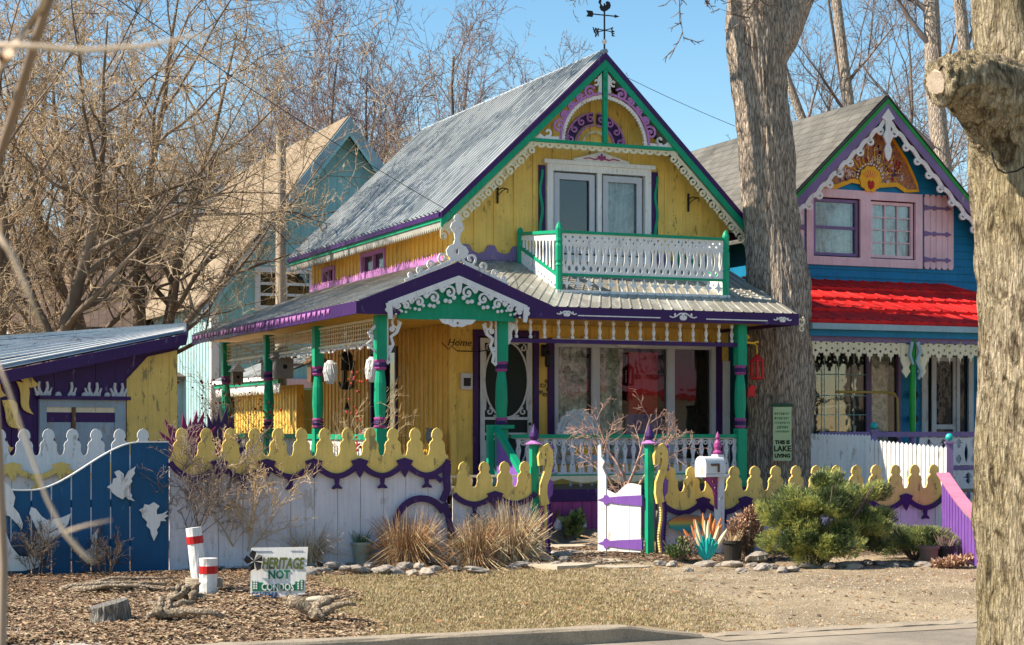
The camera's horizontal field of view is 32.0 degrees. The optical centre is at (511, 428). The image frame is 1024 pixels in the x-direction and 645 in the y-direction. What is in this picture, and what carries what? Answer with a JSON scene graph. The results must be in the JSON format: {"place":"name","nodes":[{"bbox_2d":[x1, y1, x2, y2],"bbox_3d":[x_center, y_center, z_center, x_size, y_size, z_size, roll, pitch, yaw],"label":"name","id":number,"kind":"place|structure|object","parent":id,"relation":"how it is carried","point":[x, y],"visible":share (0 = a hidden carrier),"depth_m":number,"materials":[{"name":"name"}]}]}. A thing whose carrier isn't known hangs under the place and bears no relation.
{"place":"outdoors","nodes":[
{"label":"outdoors","id":0,"kind":"place"},
{"bbox_2d":[7,536,976,644],"bbox_3d":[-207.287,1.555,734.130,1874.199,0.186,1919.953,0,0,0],"label":"ground","id":1,"kind":"structure","parent":0,"point":[945,576],"depth_m":16.62,"materials":[{"name":"soil"}]},
{"bbox_2d":[7,515,64,575],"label":"seedhead plant","id":2,"kind":"object","parent":1,"relation":"on","point":[38,551],"visible":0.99,"depth_m":18.42,"materials":[{"name":"brown plant"}]},
{"bbox_2d":[0,0,118,235],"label":"bare tree","id":3,"kind":"object","parent":1,"relation":"on","point":[58,96],"visible":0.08,"depth_m":54.60,"materials":[{"name":"brown plant"}]},
{"bbox_2d":[2,429,149,560],"bbox_3d":[-5.443,0.760,20.436,2.750,1.520,0.170,0,0,-23],"label":"scalloped fence","id":4,"kind":"object","parent":1,"relation":"on","point":[53,465],"visible":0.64,"depth_m":20.46,"materials":[{"name":"white paint"}]},
{"bbox_2d":[5,441,168,574],"bbox_3d":[-5.391,0.828,18.468,3.701,1.384,0.105,0,0,-23],"label":"blue fence","id":5,"kind":"object","parent":1,"relation":"on","point":[149,542],"visible":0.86,"depth_m":18.92,"materials":[{"name":"paint"}]},
{"bbox_2d":[0,323,187,455],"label":"garden shed","id":6,"kind":"structure","parent":1,"relation":"on","point":[130,390],"depth_m":24.17,"materials":[{"name":"purple wood"}]},
{"bbox_2d":[47,422,114,454],"bbox_3d":[-5.776,0.483,23.924,1.035,1.135,0.021,0,0,-44],"label":"door panel","id":7,"kind":"structure","parent":6,"relation":"in","point":[60,429],"depth_m":23.94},
{"bbox_2d":[3,236,185,429],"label":"blue cottage","id":8,"kind":"structure","parent":1,"relation":"on","point":[103,318],"depth_m":44.52,"materials":[{"name":"paint"}]},
{"bbox_2d":[68,523,133,574],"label":"seedhead plant","id":9,"kind":"object","parent":1,"relation":"on","point":[117,542],"visible":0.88,"depth_m":18.67,"materials":[{"name":"brown plant"}]},
{"bbox_2d":[8,0,200,236],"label":"bare tree","id":10,"kind":"object","parent":1,"relation":"on","point":[92,67],"visible":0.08,"depth_m":60.82,"materials":[{"name":"brown plant"}]},
{"bbox_2d":[89,597,131,624],"bbox_3d":[-3.162,1.455,14.065,0.338,0.219,0.343,-5,4,0],"label":"tree stump","id":11,"kind":"object","parent":1,"relation":"on","point":[119,609],"visible":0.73,"depth_m":13.94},
{"bbox_2d":[0,0,223,644],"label":"bare sapling","id":12,"kind":"object","parent":1,"relation":"on","point":[40,14],"visible":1,"depth_m":3.02,"materials":[{"name":"wood"}]},
{"bbox_2d":[59,576,172,592],"bbox_3d":[-3.606,1.451,16.643,1.179,0.150,0.341,0,0,0],"label":"root tangle","id":13,"kind":"object","parent":1,"relation":"on","point":[121,583],"visible":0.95,"depth_m":16.55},
{"bbox_2d":[4,69,298,239],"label":"bare tree","id":14,"kind":"object","parent":1,"relation":"on","point":[159,149],"visible":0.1,"depth_m":50.55,"materials":[{"name":"brown plant"}]},
{"bbox_2d":[8,0,301,239],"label":"bare tree","id":15,"kind":"object","parent":1,"relation":"on","point":[82,210],"visible":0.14,"depth_m":49.99,"materials":[{"name":"brown plant"}]},
{"bbox_2d":[0,0,316,369],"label":"bare tree","id":16,"kind":"object","parent":1,"relation":"on","point":[73,310],"visible":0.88,"depth_m":27.70,"materials":[{"name":"brown plant"}]},
{"bbox_2d":[145,590,224,620],"bbox_3d":[-2.569,1.394,14.084,0.637,0.227,0.228,0,0,0],"label":"driftwood","id":17,"kind":"object","parent":1,"relation":"on","point":[161,610],"visible":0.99,"depth_m":14.03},
{"bbox_2d":[113,73,259,239],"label":"bare tree","id":18,"kind":"object","parent":1,"relation":"on","point":[179,134],"visible":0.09,"depth_m":71.24,"materials":[{"name":"brown plant"}]},
{"bbox_2d":[166,582,206,601],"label":"root clump","id":19,"kind":"object","parent":1,"relation":"on","point":[192,592],"visible":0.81,"depth_m":15.39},
{"bbox_2d":[157,410,221,456],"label":"cutout plant","id":20,"kind":"object","parent":1,"relation":"on","point":[194,426],"visible":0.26,"depth_m":22.50,"materials":[{"name":"paint"}]},
{"bbox_2d":[186,527,204,589],"bbox_3d":[-2.958,1.240,16.793,0.210,0.636,0.158,0,0,0],"label":"banded post","id":21,"kind":"object","parent":1,"relation":"on","point":[194,539],"visible":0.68,"depth_m":16.73,"materials":[{"name":"white paint"}]},
{"bbox_2d":[199,558,217,594],"bbox_3d":[-2.788,1.370,16.418,0.169,0.360,0.173,0,0,0],"label":"banded post","id":22,"kind":"object","parent":1,"relation":"on","point":[208,570],"visible":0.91,"depth_m":16.35,"materials":[{"name":"white paint"}]},
{"bbox_2d":[137,412,285,565],"bbox_3d":[-3.376,0.674,19.323,1.693,1.698,1.388,0,0,39],"label":"bare shrub","id":23,"kind":"object","parent":1,"relation":"on","point":[207,497],"visible":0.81,"depth_m":19.16,"materials":[{"name":"brown plant"}]},
{"bbox_2d":[138,52,308,211],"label":"bare tree","id":24,"kind":"object","parent":1,"relation":"on","point":[237,129],"visible":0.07,"depth_m":68.71,"materials":[{"name":"brown plant"}]},
{"bbox_2d":[203,406,245,455],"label":"cutout plant","id":25,"kind":"object","parent":1,"relation":"on","point":[218,423],"visible":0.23,"depth_m":22.99,"materials":[{"name":"purple paint"}]},
{"bbox_2d":[179,359,283,454],"bbox_3d":[-4.733,0.154,29.908,1.736,2.796,2.433,0,0,0],"label":"rose bush","id":26,"kind":"object","parent":1,"relation":"on","point":[230,415],"visible":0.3,"depth_m":29.89,"materials":[{"name":"brown plant"}]},
{"bbox_2d":[177,356,309,455],"bbox_3d":[-4.085,0.216,27.996,2.070,2.673,2.113,0,0,0],"label":"rose bush","id":27,"kind":"object","parent":1,"relation":"on","point":[252,423],"visible":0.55,"depth_m":28.06,"materials":[{"name":"brown plant"}]},
{"bbox_2d":[179,44,311,206],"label":"bare tree","id":28,"kind":"object","parent":1,"relation":"on","point":[266,123],"visible":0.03,"depth_m":63.33,"materials":[{"name":"brown plant"}]},
{"bbox_2d":[0,0,492,389],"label":"bare tree","id":29,"kind":"object","parent":1,"relation":"on","point":[173,283],"visible":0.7,"depth_m":30.09,"materials":[{"name":"brown plant"}]},
{"bbox_2d":[164,424,333,551],"bbox_3d":[-2.709,0.733,19.579,1.934,1.572,1.732,0,0,-39],"label":"bare shrub","id":30,"kind":"object","parent":1,"relation":"on","point":[250,521],"visible":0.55,"depth_m":19.35,"materials":[{"name":"plant"}]},
{"bbox_2d":[146,116,383,429],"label":"teal house","id":31,"kind":"structure","parent":1,"relation":"on","point":[208,361],"depth_m":39.73,"materials":[{"name":"teal"}]},
{"bbox_2d":[255,266,311,310],"bbox_3d":[-4.739,-3.067,39.579,1.971,0.968,0.110,0,0,-23],"label":"window","id":32,"kind":"structure","parent":31,"relation":"in","point":[294,290],"depth_m":39.38,"materials":[{"name":"white paint"}]},
{"bbox_2d":[250,547,307,597],"bbox_3d":[-2.069,1.300,15.886,0.520,0.499,0.030,0,0,3],"label":"yard sign","id":33,"kind":"object","parent":1,"relation":"on","point":[281,572],"visible":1,"depth_m":15.88,"materials":[{"name":"white paint"}]},
{"bbox_2d":[183,50,378,191],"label":"bare tree","id":34,"kind":"object","parent":1,"relation":"on","point":[285,97],"visible":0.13,"depth_m":71.49,"materials":[{"name":"brown plant"}]},
{"bbox_2d":[275,136,286,385],"bbox_3d":[-4.781,-2.250,37.000,0.254,7.600,0.260,0,0,0],"label":"utility pole","id":35,"kind":"object","parent":1,"relation":"on","point":[280,281],"visible":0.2,"depth_m":36.91,"materials":[{"name":"brown wood"}]},
{"bbox_2d":[227,16,384,179],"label":"bare tree","id":36,"kind":"object","parent":1,"relation":"on","point":[341,108],"visible":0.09,"depth_m":58.46,"materials":[{"name":"brown plant"}]},
{"bbox_2d":[168,428,454,570],"bbox_3d":[-2.197,0.770,19.903,3.332,1.560,0.227,0,0,-23],"label":"scalloped fence","id":37,"kind":"object","parent":1,"relation":"on","point":[352,490],"visible":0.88,"depth_m":19.86,"materials":[{"name":"purple paint"}]},
{"bbox_2d":[274,519,353,564],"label":"grass clump","id":38,"kind":"object","parent":1,"relation":"on","point":[312,553],"visible":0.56,"depth_m":19.73,"materials":[{"name":"beige plant"}]},
{"bbox_2d":[285,595,355,622],"bbox_3d":[-1.520,1.435,14.181,0.570,0.230,0.189,0,0,0],"label":"driftwood","id":39,"kind":"object","parent":1,"relation":"on","point":[321,608],"visible":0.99,"depth_m":14.15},
{"bbox_2d":[222,0,421,163],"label":"bare tree","id":40,"kind":"object","parent":1,"relation":"on","point":[330,118],"visible":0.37,"depth_m":47.91,"materials":[{"name":"brown plant"}]},
{"bbox_2d":[223,0,453,186],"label":"bare tree","id":41,"kind":"object","parent":1,"relation":"on","point":[376,89],"visible":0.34,"depth_m":48.41,"materials":[{"name":"brown plant"}]},
{"bbox_2d":[266,38,431,153],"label":"bare tree","id":42,"kind":"object","parent":1,"relation":"on","point":[340,99],"visible":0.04,"depth_m":74.31,"materials":[{"name":"brown plant"}]},
{"bbox_2d":[348,530,372,563],"bbox_3d":[-1.683,1.326,19.987,0.250,0.383,0.273,0,0,30],"label":"flower pot","id":43,"kind":"object","parent":1,"relation":"on","point":[358,545],"visible":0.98,"depth_m":19.91,"materials":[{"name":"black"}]},
{"bbox_2d":[308,332,418,454],"bbox_3d":[-1.904,0.135,23.734,1.211,2.834,2.325,0,0,9],"label":"rose bush","id":44,"kind":"object","parent":1,"relation":"on","point":[356,420],"visible":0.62,"depth_m":23.57,"materials":[{"name":"brown plant"}]},
{"bbox_2d":[336,56,449,157],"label":"bare tree","id":45,"kind":"object","parent":1,"relation":"on","point":[427,122],"visible":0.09,"depth_m":64.81,"materials":[{"name":"brown plant"}]},
{"bbox_2d":[355,22,457,162],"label":"bare tree","id":46,"kind":"object","parent":1,"relation":"on","point":[395,100],"visible":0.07,"depth_m":57.65,"materials":[{"name":"brown plant"}]},
{"bbox_2d":[354,505,459,569],"bbox_3d":[-1.161,1.189,19.848,1.316,0.694,1.289,0,0,0],"label":"grass clump","id":47,"kind":"object","parent":1,"relation":"on","point":[404,546],"visible":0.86,"depth_m":19.71,"materials":[{"name":"brown plant"}]},
{"bbox_2d":[275,0,592,161],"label":"bare tree","id":48,"kind":"object","parent":1,"relation":"on","point":[472,41],"visible":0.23,"depth_m":59.60,"materials":[{"name":"brown plant"}]},
{"bbox_2d":[357,31,515,138],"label":"bare tree","id":49,"kind":"object","parent":1,"relation":"on","point":[478,94],"visible":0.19,"depth_m":72.67,"materials":[{"name":"brown plant"}]},
{"bbox_2d":[7,546,916,644],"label":"wood chips","id":50,"kind":"object","parent":1,"relation":"on","point":[70,623],"visible":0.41,"depth_m":14.46,"materials":[{"name":"beige"}]},
{"bbox_2d":[427,513,518,570],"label":"grass clump","id":51,"kind":"object","parent":1,"relation":"on","point":[478,553],"visible":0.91,"depth_m":19.71,"materials":[{"name":"brown plant"}]},
{"bbox_2d":[7,556,975,643],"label":"fallen leaves","id":52,"kind":"object","parent":1,"relation":"on","point":[700,559],"visible":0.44,"depth_m":16.87,"materials":[{"name":"brown plant"}]},
{"bbox_2d":[450,461,537,560],"bbox_3d":[-0.233,0.965,20.751,1.067,1.170,0.222,0,0,-23],"label":"scalloped fence","id":53,"kind":"object","parent":1,"relation":"on","point":[467,497],"visible":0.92,"depth_m":20.64,"materials":[{"name":"purple paint"}]},
{"bbox_2d":[192,49,804,547],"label":"yellow house","id":54,"kind":"structure","parent":1,"relation":"on","point":[556,261],"depth_m":26.62,"materials":[{"name":"paint"}]},
{"bbox_2d":[269,347,296,378],"bbox_3d":[-3.598,-1.120,28.080,0.390,0.660,0.330,0,0,-23],"label":"birdhouse","id":55,"kind":"object","parent":54,"relation":"hanging from","point":[283,368],"visible":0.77,"depth_m":27.97,"materials":[{"name":"grey wood"}]},
{"bbox_2d":[118,0,451,212],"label":"overhead cable","id":56,"kind":"object","parent":54,"relation":"attached to","point":[275,104],"visible":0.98,"depth_m":20.37,"materials":[{"name":"black metal"}]},
{"bbox_2d":[323,337,337,383],"bbox_3d":[-2.607,-1.045,25.682,0.226,0.810,0.211,0,0,-1],"label":"wicker lantern","id":57,"kind":"object","parent":54,"relation":"hanging from","point":[330,371],"visible":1,"depth_m":25.60,"materials":[{"name":"white"}]},
{"bbox_2d":[340,351,354,409],"bbox_3d":[-2.674,-0.835,28.968,0.280,1.270,0.242,0,0,-23],"label":"wind chime","id":58,"kind":"object","parent":54,"relation":"hanging from","point":[344,364],"visible":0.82,"depth_m":28.91,"materials":[{"name":"black metal"}]},
{"bbox_2d":[360,247,385,275],"bbox_3d":[-2.252,-2.720,29.291,0.090,0.380,1.220,0,0,-23],"label":"side window","id":59,"kind":"structure","parent":54,"relation":"in","point":[371,260],"depth_m":29.27,"materials":[{"name":"purple paint"}]},
{"bbox_2d":[370,346,397,431],"bbox_3d":[-2.042,-0.375,28.804,0.090,1.850,1.300,0,0,-23],"label":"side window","id":60,"kind":"structure","parent":54,"relation":"in","point":[391,372],"depth_m":28.59,"materials":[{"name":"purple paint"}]},
{"bbox_2d":[479,338,531,483],"bbox_3d":[-0.082,-0.255,26.337,0.830,2.150,0.089,0,0,-23],"label":"screen door","id":61,"kind":"structure","parent":54,"relation":"in","point":[519,370],"depth_m":26.40,"materials":[{"name":"grey"}]},
{"bbox_2d":[556,409,605,486],"bbox_3d":[1.068,0.272,25.767,0.688,1.121,0.600,0,0,-23],"label":"wicker chair","id":62,"kind":"object","parent":54,"relation":"on","point":[563,423],"visible":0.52,"depth_m":25.96,"materials":[{"name":"white wicker"}]},
{"bbox_2d":[542,152,655,264],"bbox_3d":[1.204,-3.325,27.218,1.860,1.690,0.680,0,0,-23],"label":"upstairs window","id":63,"kind":"structure","parent":54,"relation":"in","point":[597,192],"depth_m":27.21,"materials":[{"name":"white paint"}]},
{"bbox_2d":[586,0,618,48],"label":"weather vane","id":64,"kind":"object","parent":54,"relation":"on","point":[606,7],"visible":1,"depth_m":26.61,"materials":[{"name":"black metal"}]},
{"bbox_2d":[555,343,715,463],"bbox_3d":[1.773,-0.380,27.491,2.800,1.860,0.630,0,0,-23],"label":"front window","id":65,"kind":"structure","parent":54,"relation":"in","point":[681,380],"depth_m":27.47,"materials":[{"name":"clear glass"}]},
{"bbox_2d":[746,335,763,396],"bbox_3d":[3.490,-0.914,25.743,0.330,0.929,0.208,0,0,-23],"label":"bird feeder","id":66,"kind":"object","parent":54,"relation":"attached to","point":[756,359],"visible":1,"depth_m":25.70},
{"bbox_2d":[387,0,627,156],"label":"bare tree","id":67,"kind":"object","parent":1,"relation":"on","point":[451,100],"visible":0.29,"depth_m":41.88,"materials":[{"name":"brown plant"}]},
{"bbox_2d":[451,496,565,568],"bbox_3d":[-0.030,1.133,20.271,1.368,0.812,1.377,0,0,0],"label":"grass clump","id":68,"kind":"object","parent":1,"relation":"on","point":[523,544],"visible":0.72,"depth_m":20.08,"materials":[{"name":"beige plant"}]},
{"bbox_2d":[525,424,554,556],"bbox_3d":[0.313,0.745,20.923,0.329,1.610,0.214,0,0,-23],"label":"gate post","id":69,"kind":"object","parent":1,"relation":"on","point":[542,488],"visible":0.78,"depth_m":20.86,"materials":[{"name":"green paint"}]},
{"bbox_2d":[306,561,780,635],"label":"dry grass","id":70,"kind":"structure","parent":1,"relation":"on","point":[450,585],"depth_m":15.87,"materials":[{"name":"beige plant"}]},
{"bbox_2d":[527,560,596,569],"bbox_3d":[0.521,1.519,19.892,0.780,0.050,0.719,0,0,42],"label":"flagstone","id":71,"kind":"object","parent":1,"relation":"on","point":[561,566],"visible":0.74,"depth_m":19.65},
{"bbox_2d":[557,506,586,538],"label":"green plant","id":72,"kind":"object","parent":1,"relation":"on","point":[574,522],"visible":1,"depth_m":24.25,"materials":[{"name":"green plant"}]},
{"bbox_2d":[564,388,707,492],"bbox_3d":[1.581,0.520,23.072,1.812,2.062,1.197,0,0,22],"label":"tree","id":73,"kind":"object","parent":1,"relation":"on","point":[623,473],"visible":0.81,"depth_m":22.99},
{"bbox_2d":[641,424,668,554],"bbox_3d":[1.709,0.745,21.524,0.329,1.610,0.214,0,0,-23],"label":"gate post","id":74,"kind":"object","parent":1,"relation":"on","point":[657,489],"visible":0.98,"depth_m":21.46,"materials":[{"name":"green paint"}]},
{"bbox_2d":[598,444,643,552],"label":"garden gate","id":75,"kind":"structure","parent":74,"relation":"attached to","point":[620,520],"depth_m":21.66,"materials":[{"name":"white paint"}]},
{"bbox_2d":[662,534,697,560],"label":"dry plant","id":76,"kind":"object","parent":1,"relation":"on","point":[678,552],"visible":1,"depth_m":20.42,"materials":[{"name":"green plant"}]},
{"bbox_2d":[668,514,713,533],"bbox_3d":[2.169,1.290,21.633,0.650,0.520,0.053,0,0,-23],"label":"fish board","id":77,"kind":"object","parent":1,"relation":"on","point":[682,522],"visible":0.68,"depth_m":21.57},
{"bbox_2d":[683,513,726,559],"bbox_3d":[2.216,1.261,20.528,0.501,0.578,0.150,0,0,0],"label":"garden ornament","id":78,"kind":"object","parent":1,"relation":"on","point":[709,540],"visible":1,"depth_m":20.50,"materials":[{"name":"teal ceramic"}]},
{"bbox_2d":[695,431,728,554],"bbox_3d":[2.420,0.790,21.583,0.405,1.520,0.194,0,0,-40],"label":"mailbox","id":79,"kind":"object","parent":1,"relation":"on","point":[708,469],"visible":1,"depth_m":21.60,"materials":[{"name":"white paint"}]},
{"bbox_2d":[722,529,743,560],"bbox_3d":[2.572,1.353,20.841,0.259,0.376,0.279,0,0,0],"label":"flower pot","id":80,"kind":"object","parent":1,"relation":"on","point":[732,548],"visible":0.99,"depth_m":20.76,"materials":[{"name":"plastic"}]},
{"bbox_2d":[724,504,763,556],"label":"dry hydrangea","id":81,"kind":"object","parent":1,"relation":"on","point":[745,522],"visible":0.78,"depth_m":20.99,"materials":[{"name":"beige"}]},
{"bbox_2d":[533,0,969,489],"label":"maple tree","id":82,"kind":"object","parent":1,"relation":"on","point":[777,268],"visible":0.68,"depth_m":27.01,"materials":[{"name":"brown plant"}]},
{"bbox_2d":[771,404,792,460],"bbox_3d":[4.038,0.053,26.720,0.322,0.853,0.029,0,0,-8],"label":"tree sign","id":83,"kind":"object","parent":82,"relation":"attached to","point":[781,432],"visible":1,"depth_m":26.71,"materials":[{"name":"green"}]},
{"bbox_2d":[745,551,767,562],"bbox_3d":[2.860,1.505,20.850,0.260,0.163,0.573,-10,-4,15],"label":"boulder","id":84,"kind":"object","parent":1,"relation":"on","point":[758,556],"visible":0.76,"depth_m":20.67,"materials":[{"name":"stone"}]},
{"bbox_2d":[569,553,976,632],"bbox_3d":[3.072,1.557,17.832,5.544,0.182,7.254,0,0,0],"label":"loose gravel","id":85,"kind":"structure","parent":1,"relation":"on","point":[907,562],"depth_m":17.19,"materials":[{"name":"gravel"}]},
{"bbox_2d":[656,464,941,553],"bbox_3d":[3.652,1.005,22.423,4.208,1.090,0.225,0,0,-23],"label":"scalloped fence","id":86,"kind":"object","parent":1,"relation":"on","point":[914,501],"visible":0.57,"depth_m":22.15,"materials":[{"name":"purple paint"}]},
{"bbox_2d":[753,463,898,565],"bbox_3d":[3.566,1.003,20.344,1.681,1.228,1.111,0,0,0],"label":"evergreen shrub","id":87,"kind":"object","parent":1,"relation":"on","point":[796,512],"visible":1,"depth_m":20.14,"materials":[{"name":"green plant"}]},
{"bbox_2d":[727,0,924,138],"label":"bare tree","id":88,"kind":"object","parent":1,"relation":"on","point":[804,100],"visible":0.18,"depth_m":70.55,"materials":[{"name":"brown plant"}]},
{"bbox_2d":[691,94,977,502],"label":"blue house","id":89,"kind":"structure","parent":1,"relation":"on","point":[887,230],"depth_m":29.93,"materials":[{"name":"wood"}]},
{"bbox_2d":[814,198,857,256],"bbox_3d":[5.253,-3.340,29.965,0.920,0.980,0.600,0,0,-23],"label":"upper window","id":90,"kind":"structure","parent":89,"relation":"in","point":[835,220],"depth_m":29.85,"materials":[{"name":"paint"}]},
{"bbox_2d":[813,349,900,443],"bbox_3d":[5.618,-0.220,30.114,1.860,2.220,0.620,0,0,-23],"label":"porch window","id":91,"kind":"structure","parent":89,"relation":"in","point":[885,375],"depth_m":30.33,"materials":[{"name":"glass"}]},
{"bbox_2d":[855,201,912,259],"bbox_3d":[6.276,-3.340,30.404,0.910,0.980,0.600,0,0,-23],"label":"upper window","id":92,"kind":"structure","parent":89,"relation":"in","point":[891,223],"depth_m":30.27,"materials":[{"name":"pink paint"}]},
{"bbox_2d":[935,356,955,477],"bbox_3d":[7.395,-0.150,30.573,0.470,2.160,0.030,0,0,-23],"label":"screen door","id":93,"kind":"structure","parent":89,"relation":"in","point":[952,426],"depth_m":30.63,"materials":[{"name":"grey paint"}]},
{"bbox_2d":[811,422,878,484],"bbox_3d":[4.981,0.728,26.774,1.041,1.645,0.158,0,0,23],"label":"picket fence","id":94,"kind":"object","parent":1,"relation":"on","point":[845,453],"visible":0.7,"depth_m":26.77,"materials":[{"name":"white paint"}]},
{"bbox_2d":[787,0,923,119],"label":"bare tree","id":95,"kind":"object","parent":1,"relation":"on","point":[846,77],"visible":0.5,"depth_m":46.05,"materials":[{"name":"brown wood"}]},
{"bbox_2d":[787,0,950,137],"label":"bare tree","id":96,"kind":"object","parent":1,"relation":"on","point":[834,35],"visible":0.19,"depth_m":56.59,"materials":[{"name":"brown plant"}]},
{"bbox_2d":[845,0,971,173],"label":"bare tree","id":97,"kind":"object","parent":1,"relation":"on","point":[938,140],"visible":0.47,"depth_m":42.68,"materials":[{"name":"brown wood"}]},
{"bbox_2d":[866,433,954,487],"bbox_3d":[5.696,0.807,25.502,0.169,1.485,1.478,0,0,-40],"label":"picket fence","id":98,"kind":"object","parent":1,"relation":"on","point":[885,456],"visible":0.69,"depth_m":25.49,"materials":[{"name":"white paint"}]},
{"bbox_2d":[853,0,972,186],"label":"bare tree","id":99,"kind":"object","parent":1,"relation":"on","point":[910,97],"visible":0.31,"depth_m":50.34,"materials":[{"name":"brown plant"}]},
{"bbox_2d":[868,522,961,559],"bbox_3d":[4.725,1.326,20.985,1.127,0.486,0.816,0,0,0],"label":"conifer","id":100,"kind":"object","parent":1,"relation":"on","point":[906,539],"visible":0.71,"depth_m":20.80,"materials":[{"name":"green plant"}]},
{"bbox_2d":[918,545,939,563],"bbox_3d":[4.758,1.449,20.408,0.248,0.220,0.245,0,0,0],"label":"flower pot","id":101,"kind":"object","parent":1,"relation":"on","point":[927,552],"visible":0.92,"depth_m":20.32,"materials":[{"name":"brown plastic"}]},
{"bbox_2d":[933,533,956,557],"bbox_3d":[4.986,1.381,20.556,0.249,0.350,0.283,0,0,0],"label":"flower pot","id":102,"kind":"object","parent":1,"relation":"on","point":[947,548],"visible":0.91,"depth_m":20.48,"materials":[{"name":"plastic"}]},
{"bbox_2d":[929,552,973,568],"bbox_3d":[4.938,1.465,19.850,0.619,0.203,0.357,0,0,-19],"label":"leaf pile","id":103,"kind":"object","parent":1,"relation":"on","point":[953,561],"visible":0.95,"depth_m":19.78,"materials":[{"name":"brown"}]},
{"bbox_2d":[937,473,976,565],"bbox_3d":[5.233,1.038,20.593,0.160,0.944,4.857,0,0,7],"label":"curved fence","id":104,"kind":"object","parent":1,"relation":"on","point":[956,509],"visible":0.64,"depth_m":21.31,"materials":[{"name":"purple paint"}]},
{"bbox_2d":[585,627,976,644],"bbox_3d":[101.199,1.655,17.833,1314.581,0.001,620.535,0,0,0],"label":"road","id":105,"kind":"structure","parent":0,"point":[962,636],"depth_m":13.96,"materials":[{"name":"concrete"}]},
{"bbox_2d":[189,624,702,644],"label":"kerb","id":106,"kind":"structure","parent":105,"relation":"on","point":[590,634],"depth_m":13.50,"materials":[{"name":"concrete"}]},
{"bbox_2d":[699,618,976,640],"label":"driveway kerb","id":107,"kind":"structure","parent":105,"relation":"on","point":[840,630],"depth_m":14.59,"materials":[{"name":"concrete"}]},
{"bbox_2d":[658,0,1023,644],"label":"street tree","id":108,"kind":"object","parent":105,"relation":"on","point":[977,90],"visible":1,"depth_m":11.24,"materials":[{"name":"brown plant"}]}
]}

